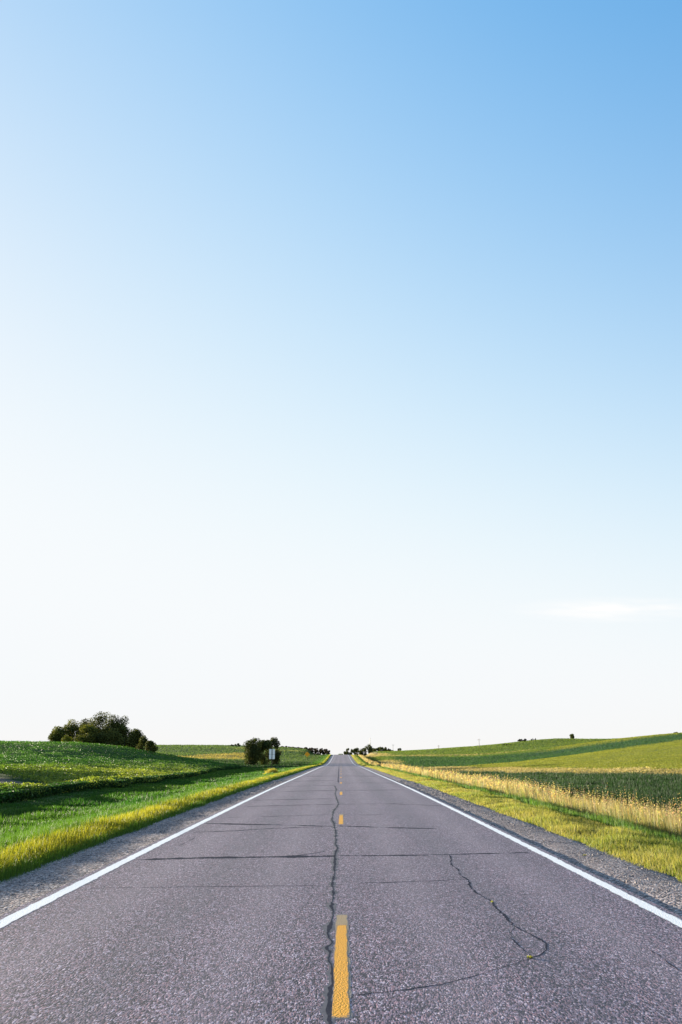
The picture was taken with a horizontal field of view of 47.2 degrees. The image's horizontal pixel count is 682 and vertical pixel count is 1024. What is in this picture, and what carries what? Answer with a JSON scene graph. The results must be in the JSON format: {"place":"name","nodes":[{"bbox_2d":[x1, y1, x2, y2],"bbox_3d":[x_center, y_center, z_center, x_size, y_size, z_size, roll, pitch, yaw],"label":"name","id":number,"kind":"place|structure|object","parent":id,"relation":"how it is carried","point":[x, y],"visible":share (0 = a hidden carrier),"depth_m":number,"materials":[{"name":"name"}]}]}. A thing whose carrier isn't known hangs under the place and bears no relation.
{"place":"outdoors","nodes":[
{"label":"outdoors","id":0,"kind":"place"},
{"bbox_2d":[0,780,286,904],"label":"loose gravel","id":1,"kind":"structure","parent":0,"point":[268,785],"depth_m":20.25,"materials":[{"name":"grey gravel"}]},
{"bbox_2d":[0,755,332,915],"bbox_3d":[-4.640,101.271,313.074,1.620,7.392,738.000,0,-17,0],"label":"gravel shoulder","id":2,"kind":"object","parent":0,"point":[17,901],"visible":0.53,"depth_m":13.40},
{"bbox_2d":[0,755,681,1023],"bbox_3d":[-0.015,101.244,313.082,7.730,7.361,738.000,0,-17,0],"label":"road","id":3,"kind":"structure","parent":0,"point":[340,889],"depth_m":8.13,"materials":[{"name":"grey asphalt"}]},
{"bbox_2d":[0,734,681,880],"bbox_3d":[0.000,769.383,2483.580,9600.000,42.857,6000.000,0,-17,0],"label":"ground","id":4,"kind":"structure","parent":0,"point":[9,779],"depth_m":153.62,"materials":[{"name":"green plant"}]},
{"bbox_2d":[48,726,68,741],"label":"tree","id":5,"kind":"object","parent":4,"relation":"on","point":[57,734],"visible":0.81,"depth_m":226.03,"materials":[{"name":"green plant"}]},
{"bbox_2d":[61,735,72,741],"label":"bush","id":6,"kind":"object","parent":4,"relation":"on","point":[66,738],"visible":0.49,"depth_m":214.57,"materials":[{"name":"green plant"}]},
{"bbox_2d":[62,719,82,740],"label":"tree","id":7,"kind":"object","parent":4,"relation":"on","point":[71,729],"visible":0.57,"depth_m":230.50,"materials":[{"name":"green plant"}]},
{"bbox_2d":[77,718,93,733],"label":"tree","id":8,"kind":"object","parent":4,"relation":"on","point":[85,720],"visible":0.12,"depth_m":242.75,"materials":[{"name":"green plant"}]},
{"bbox_2d":[73,725,98,743],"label":"tree","id":9,"kind":"object","parent":4,"relation":"on","point":[88,736],"visible":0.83,"depth_m":218.08,"materials":[{"name":"green plant"}]},
{"bbox_2d":[87,711,110,735],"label":"tree","id":10,"kind":"object","parent":4,"relation":"on","point":[100,722],"visible":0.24,"depth_m":234.42,"materials":[{"name":"green plant"}]},
{"bbox_2d":[94,726,125,746],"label":"tree","id":11,"kind":"object","parent":4,"relation":"on","point":[110,736],"visible":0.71,"depth_m":219.12,"materials":[{"name":"green plant"}]},
{"bbox_2d":[101,715,126,738],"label":"tree","id":12,"kind":"object","parent":4,"relation":"on","point":[114,723],"visible":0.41,"depth_m":228.24,"materials":[{"name":"green plant"}]},
{"bbox_2d":[0,763,240,803],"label":"soybean edge","id":13,"kind":"object","parent":4,"relation":"on","point":[64,786],"visible":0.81,"depth_m":50.71,"materials":[{"name":"green plant"}]},
{"bbox_2d":[0,740,242,800],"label":"soybean field","id":14,"kind":"structure","parent":4,"relation":"on","point":[9,764],"depth_m":94.88,"materials":[{"name":"green plant"}]},
{"bbox_2d":[118,715,130,748],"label":"tree","id":15,"kind":"object","parent":4,"relation":"on","point":[127,730],"visible":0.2,"depth_m":230.48,"materials":[{"name":"green plant"}]},
{"bbox_2d":[125,728,143,747],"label":"tree","id":16,"kind":"object","parent":4,"relation":"on","point":[133,736],"visible":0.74,"depth_m":211.82,"materials":[{"name":"green plant"}]},
{"bbox_2d":[135,735,148,749],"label":"tree","id":17,"kind":"object","parent":4,"relation":"on","point":[142,741],"visible":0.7,"depth_m":195.80,"materials":[{"name":"green plant"}]},
{"bbox_2d":[145,740,157,753],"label":"tree","id":18,"kind":"object","parent":4,"relation":"on","point":[151,746],"visible":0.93,"depth_m":170.09,"materials":[{"name":"green plant"}]},
{"bbox_2d":[0,755,326,840],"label":"ditch grass","id":19,"kind":"structure","parent":4,"relation":"on","point":[28,817],"depth_m":39.43,"materials":[{"name":"green plant"}]},
{"bbox_2d":[0,754,330,881],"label":"verge grass","id":20,"kind":"structure","parent":4,"relation":"on","point":[29,848],"depth_m":18.32,"materials":[{"name":"green plant"}]},
{"bbox_2d":[170,752,244,759],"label":"dry grass strip","id":21,"kind":"object","parent":4,"relation":"on","point":[226,756],"visible":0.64,"depth_m":316.60,"materials":[{"name":"yellow plant"}]},
{"bbox_2d":[143,745,324,761],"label":"crop","id":22,"kind":"object","parent":4,"relation":"on","point":[309,758],"visible":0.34,"depth_m":399.56,"materials":[{"name":"green plant"}]},
{"bbox_2d":[173,757,311,767],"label":"hollow grass","id":23,"kind":"structure","parent":4,"relation":"on","point":[285,764],"depth_m":230.93,"materials":[{"name":"green plant"}]},
{"bbox_2d":[242,737,263,764],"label":"tree","id":24,"kind":"object","parent":4,"relation":"on","point":[252,753],"visible":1,"depth_m":228.13,"materials":[{"name":"green plant"}]},
{"bbox_2d":[259,740,271,764],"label":"tree","id":25,"kind":"object","parent":4,"relation":"on","point":[266,744],"visible":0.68,"depth_m":234.65,"materials":[{"name":"green plant"}]},
{"bbox_2d":[263,768,278,774],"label":"weed clump","id":26,"kind":"object","parent":4,"relation":"on","point":[274,770],"visible":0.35,"depth_m":78.80,"materials":[{"name":"yellow plant"}]},
{"bbox_2d":[269,749,274,768],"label":"road sign","id":27,"kind":"object","parent":4,"relation":"on","point":[271,753],"visible":0.93,"depth_m":79.73,"materials":[{"name":"metal"}]},
{"bbox_2d":[230,748,316,754],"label":"crop","id":28,"kind":"object","parent":4,"relation":"on","point":[278,750],"visible":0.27,"depth_m":438.43,"materials":[{"name":"green plant"}]},
{"bbox_2d":[266,737,281,763],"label":"tree","id":29,"kind":"object","parent":4,"relation":"on","point":[274,741],"visible":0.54,"depth_m":238.79,"materials":[{"name":"green plant"}]},
{"bbox_2d":[364,745,372,752],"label":"tree","id":30,"kind":"object","parent":4,"relation":"on","point":[369,749],"visible":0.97,"depth_m":564.77,"materials":[{"name":"green plant"}]},
{"bbox_2d":[355,738,617,760],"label":"crop","id":31,"kind":"object","parent":4,"relation":"on","point":[493,747],"visible":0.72,"depth_m":422.44,"materials":[{"name":"green plant"}]},
{"bbox_2d":[351,755,681,881],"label":"verge grass","id":32,"kind":"structure","parent":4,"relation":"on","point":[651,852],"depth_m":18.49,"materials":[{"name":"green plant"}]},
{"bbox_2d":[356,755,681,844],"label":"bank grass","id":33,"kind":"structure","parent":4,"relation":"on","point":[611,823],"depth_m":23.79,"materials":[{"name":"green plant"}]},
{"bbox_2d":[358,754,681,837],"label":"tall grass","id":34,"kind":"structure","parent":4,"relation":"on","point":[655,822],"depth_m":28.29,"materials":[{"name":"beige plant"}]},
{"bbox_2d":[364,749,681,773],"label":"dry grass strip","id":35,"kind":"object","parent":4,"relation":"on","point":[576,770],"visible":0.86,"depth_m":128.51,"materials":[{"name":"yellow plant"}]},
{"bbox_2d":[378,762,681,818],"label":"meadow grass","id":36,"kind":"structure","parent":4,"relation":"on","point":[659,788],"depth_m":72.63,"materials":[{"name":"green plant"}]},
{"bbox_2d":[389,733,681,767],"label":"dark crop strip","id":37,"kind":"object","parent":4,"relation":"on","point":[475,760],"visible":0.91,"depth_m":277.49,"materials":[{"name":"green plant"}]},
{"bbox_2d":[449,732,681,771],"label":"bright crop","id":38,"kind":"object","parent":4,"relation":"on","point":[666,763],"visible":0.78,"depth_m":169.10,"materials":[{"name":"green plant"}]},
{"bbox_2d":[0,0,681,754],"label":"sky","id":39,"kind":"structure","parent":0,"point":[340,341],"materials":[{"name":"blue"}]},
{"bbox_2d":[349,755,681,915],"bbox_3d":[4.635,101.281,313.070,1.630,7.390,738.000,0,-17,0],"label":"gravel shoulder","id":40,"kind":"object","parent":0,"point":[672,896],"visible":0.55,"depth_m":13.35},
{"bbox_2d":[395,780,681,906],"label":"loose gravel","id":41,"kind":"structure","parent":0,"point":[422,787],"depth_m":19.91,"materials":[{"name":"grey gravel"}]}
]}

